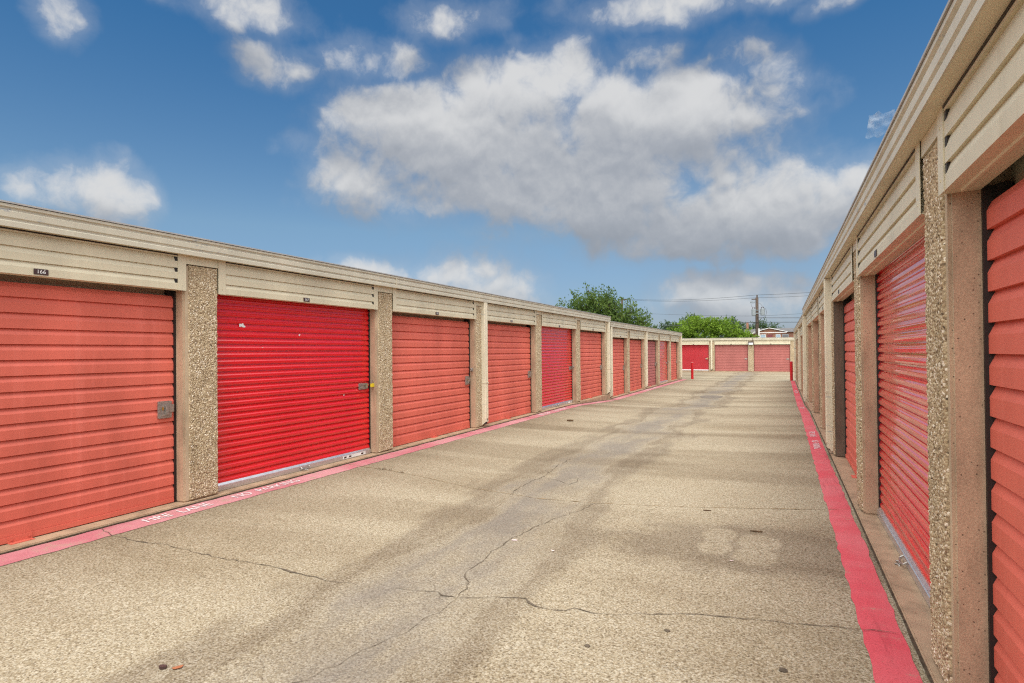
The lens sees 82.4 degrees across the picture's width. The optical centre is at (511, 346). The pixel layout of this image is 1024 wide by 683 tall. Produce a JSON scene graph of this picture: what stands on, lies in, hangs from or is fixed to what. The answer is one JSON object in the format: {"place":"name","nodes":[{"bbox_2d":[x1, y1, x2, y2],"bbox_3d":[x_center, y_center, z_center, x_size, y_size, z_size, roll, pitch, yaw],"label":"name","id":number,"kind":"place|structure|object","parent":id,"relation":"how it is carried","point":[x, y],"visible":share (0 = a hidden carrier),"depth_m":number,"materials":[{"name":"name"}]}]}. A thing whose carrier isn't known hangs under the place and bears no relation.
{"place":"outdoors","nodes":[
{"label":"outdoors","id":0,"kind":"place"},
{"bbox_2d":[0,372,933,682],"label":"driveway","id":1,"kind":"structure","parent":0,"point":[424,568],"depth_m":4.14,"materials":[{"name":"beige concrete"}]},
{"bbox_2d":[159,664,166,668],"bbox_3d":[-1.735,1.590,2.908,0.038,0.012,0.026,-1,-1,-3],"label":"pebble","id":2,"kind":"object","parent":1,"relation":"on","point":[162,666],"visible":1,"depth_m":2.90,"materials":[{"name":"stone"}]},
{"bbox_2d":[0,199,610,554],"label":"storage building","id":3,"kind":"structure","parent":1,"relation":"on","point":[144,371],"depth_m":6.17,"materials":[{"name":"concrete"}]},
{"bbox_2d":[0,281,176,544],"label":"roller door","id":4,"kind":"structure","parent":3,"relation":"in","point":[88,376],"depth_m":5.13,"materials":[{"name":"paint"}]},
{"bbox_2d":[217,295,370,490],"bbox_3d":[-2.651,0.518,7.479,0.160,2.195,2.648,-1,-1,24],"label":"roller door","id":5,"kind":"structure","parent":3,"relation":"in","point":[293,380],"depth_m":7.26,"materials":[{"name":"red paint"}]},
{"bbox_2d":[392,315,470,446],"bbox_3d":[-1.396,0.513,10.258,0.138,2.140,2.668,-1,-1,25],"label":"roller door","id":6,"kind":"structure","parent":3,"relation":"in","point":[431,357],"depth_m":10.16,"materials":[{"name":"paint"}]},
{"bbox_2d":[487,324,531,422],"bbox_3d":[-0.111,0.525,13.035,0.138,2.140,2.668,-1,-1,25],"label":"roller door","id":7,"kind":"structure","parent":3,"relation":"in","point":[509,347],"depth_m":13.11,"materials":[{"name":"paint"}]},
{"bbox_2d":[541,326,572,409],"bbox_3d":[1.205,0.556,15.810,0.160,2.195,2.648,-1,-1,24],"label":"roller door","id":8,"kind":"structure","parent":3,"relation":"in","point":[556,347],"depth_m":15.87,"materials":[{"name":"red paint"}]},
{"bbox_2d":[580,332,601,399],"bbox_3d":[2.460,0.551,18.589,0.138,2.140,2.668,-1,-1,25],"label":"roller door","id":9,"kind":"structure","parent":3,"relation":"in","point":[590,343],"depth_m":18.73,"materials":[{"name":"paint"}]},
{"bbox_2d":[609,321,681,398],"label":"storage building","id":10,"kind":"structure","parent":1,"relation":"on","point":[637,352],"depth_m":25.26,"materials":[{"name":"concrete"}]},
{"bbox_2d":[613,338,624,395],"bbox_3d":[3.822,0.715,21.528,0.138,2.140,2.348,-1,-1,25],"label":"roller door","id":11,"kind":"structure","parent":10,"relation":"in","point":[618,344],"depth_m":21.86,"materials":[{"name":"paint"}]},
{"bbox_2d":[630,339,641,390],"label":"roller door","id":12,"kind":"structure","parent":10,"relation":"in","point":[635,345],"depth_m":24.40,"materials":[{"name":"paint"}]},
{"bbox_2d":[647,340,655,386],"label":"roller door","id":13,"kind":"structure","parent":10,"relation":"in","point":[651,344],"depth_m":27.43,"materials":[{"name":"pink paint"}]},
{"bbox_2d":[660,341,667,382],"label":"roller door","id":14,"kind":"structure","parent":10,"relation":"in","point":[663,344],"depth_m":30.11,"materials":[{"name":"red paint"}]},
{"bbox_2d":[671,342,676,379],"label":"roller door","id":15,"kind":"structure","parent":10,"relation":"in","point":[673,345],"depth_m":32.96,"materials":[{"name":"paint"}]},
{"bbox_2d":[691,362,693,378],"bbox_3d":[10.707,1.467,34.762,0.160,1.106,0.160,-1,-1,25],"label":"bollard","id":16,"kind":"object","parent":1,"relation":"on","point":[692,373],"visible":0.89,"depth_m":34.71,"materials":[{"name":"red metal"}]},
{"bbox_2d":[680,337,793,371],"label":"storage building","id":17,"kind":"structure","parent":1,"relation":"on","point":[769,354],"depth_m":46.81,"materials":[{"name":"concrete"}]},
{"bbox_2d":[680,345,708,370],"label":"roller door","id":18,"kind":"structure","parent":17,"relation":"in","point":[697,354],"depth_m":48.22,"materials":[{"name":"red paint"}]},
{"bbox_2d":[715,344,747,370],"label":"roller door","id":19,"kind":"structure","parent":17,"relation":"in","point":[727,357],"depth_m":47.06,"materials":[{"name":"red paint"}]},
{"bbox_2d":[754,344,789,371],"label":"roller door","id":20,"kind":"structure","parent":17,"relation":"in","point":[766,357],"depth_m":45.81,"materials":[{"name":"red paint"}]},
{"bbox_2d":[779,667,787,671],"bbox_3d":[1.283,1.528,2.769,0.038,0.002,0.040,-1,-1,25],"label":"tar spot","id":21,"kind":"object","parent":1,"relation":"on","point":[781,669],"visible":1,"depth_m":2.77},
{"bbox_2d":[790,361,792,380],"bbox_3d":[15.189,1.361,31.807,0.160,1.156,0.160,-1,-1,25],"label":"bollard","id":22,"kind":"object","parent":1,"relation":"on","point":[791,370],"visible":0.88,"depth_m":31.74,"materials":[{"name":"red metal"}]},
{"bbox_2d":[794,315,806,403],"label":"storage building","id":23,"kind":"structure","parent":1,"relation":"on","point":[798,353],"depth_m":22.88,"materials":[{"name":"concrete"}]},
{"bbox_2d":[802,0,1023,682],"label":"storage building","id":24,"kind":"structure","parent":1,"relation":"on","point":[913,340],"depth_m":2.50,"materials":[{"name":"concrete"}]},
{"bbox_2d":[818,321,819,407],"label":"roller door","id":25,"kind":"structure","parent":24,"relation":"in","point":[818,321],"depth_m":13.51,"materials":[{"name":"paint"}]},
{"bbox_2d":[843,299,856,477],"bbox_3d":[3.973,0.430,6.761,0.120,2.140,2.648,-1,-1,26],"label":"roller door","id":26,"kind":"structure","parent":24,"relation":"in","point":[848,305],"depth_m":7.42,"materials":[{"name":"paint"}]},
{"bbox_2d":[875,235,930,606],"bbox_3d":[2.672,0.436,3.991,0.160,2.195,2.648,-1,-1,26],"label":"roller door","id":27,"kind":"structure","parent":24,"relation":"in","point":[900,294],"depth_m":4.07,"materials":[{"name":"red paint"}]},
{"bbox_2d":[981,179,1023,682],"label":"roller door","id":28,"kind":"structure","parent":24,"relation":"in","point":[1002,203],"depth_m":2.25,"materials":[{"name":"paint"}]},
{"bbox_2d":[0,0,947,336],"label":"sky","id":29,"kind":"structure","parent":0,"point":[664,154],"materials":[{"name":"blue"}]},
{"bbox_2d":[745,323,793,337],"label":"brick house","id":30,"kind":"structure","parent":0,"point":[771,332],"depth_m":100.78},
{"label":"ground","id":31,"kind":"structure","parent":0,"visible":0},
{"bbox_2d":[555,283,659,328],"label":"elm tree","id":32,"kind":"object","parent":31,"relation":"on","point":[605,304],"visible":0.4,"depth_m":44.63,"materials":[{"name":"green plant"}]},
{"bbox_2d":[650,320,676,330],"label":"tree","id":33,"kind":"object","parent":31,"relation":"on","point":[664,326],"visible":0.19,"depth_m":90.09,"materials":[{"name":"green plant"}]},
{"bbox_2d":[667,312,706,330],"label":"tree","id":34,"kind":"object","parent":31,"relation":"on","point":[672,327],"visible":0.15,"depth_m":85.34,"materials":[{"name":"green plant"}]},
{"bbox_2d":[666,315,759,337],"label":"bright tree","id":35,"kind":"object","parent":31,"relation":"on","point":[714,327],"visible":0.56,"depth_m":58.51,"materials":[{"name":"green plant"}]},
{"bbox_2d":[720,316,749,336],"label":"tree","id":36,"kind":"object","parent":31,"relation":"on","point":[742,324],"visible":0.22,"depth_m":78.21,"materials":[{"name":"green plant"}]},
{"bbox_2d":[750,295,766,337],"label":"utility pole","id":37,"kind":"object","parent":31,"relation":"on","point":[755,312],"visible":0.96,"depth_m":60.80,"materials":[{"name":"grey wood"}]},
{"bbox_2d":[637,296,796,300],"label":"power line","id":38,"kind":"object","parent":37,"relation":"attached to","point":[743,298],"visible":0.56,"depth_m":62.26,"materials":[{"name":"black metal"}]},
{"bbox_2d":[633,292,809,299],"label":"power line","id":39,"kind":"object","parent":37,"relation":"attached to","point":[738,296],"visible":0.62,"depth_m":63.25,"materials":[{"name":"black metal"}]},
{"bbox_2d":[741,317,783,329],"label":"tree","id":40,"kind":"object","parent":31,"relation":"on","point":[763,325],"visible":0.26,"depth_m":123.73,"materials":[{"name":"green plant"}]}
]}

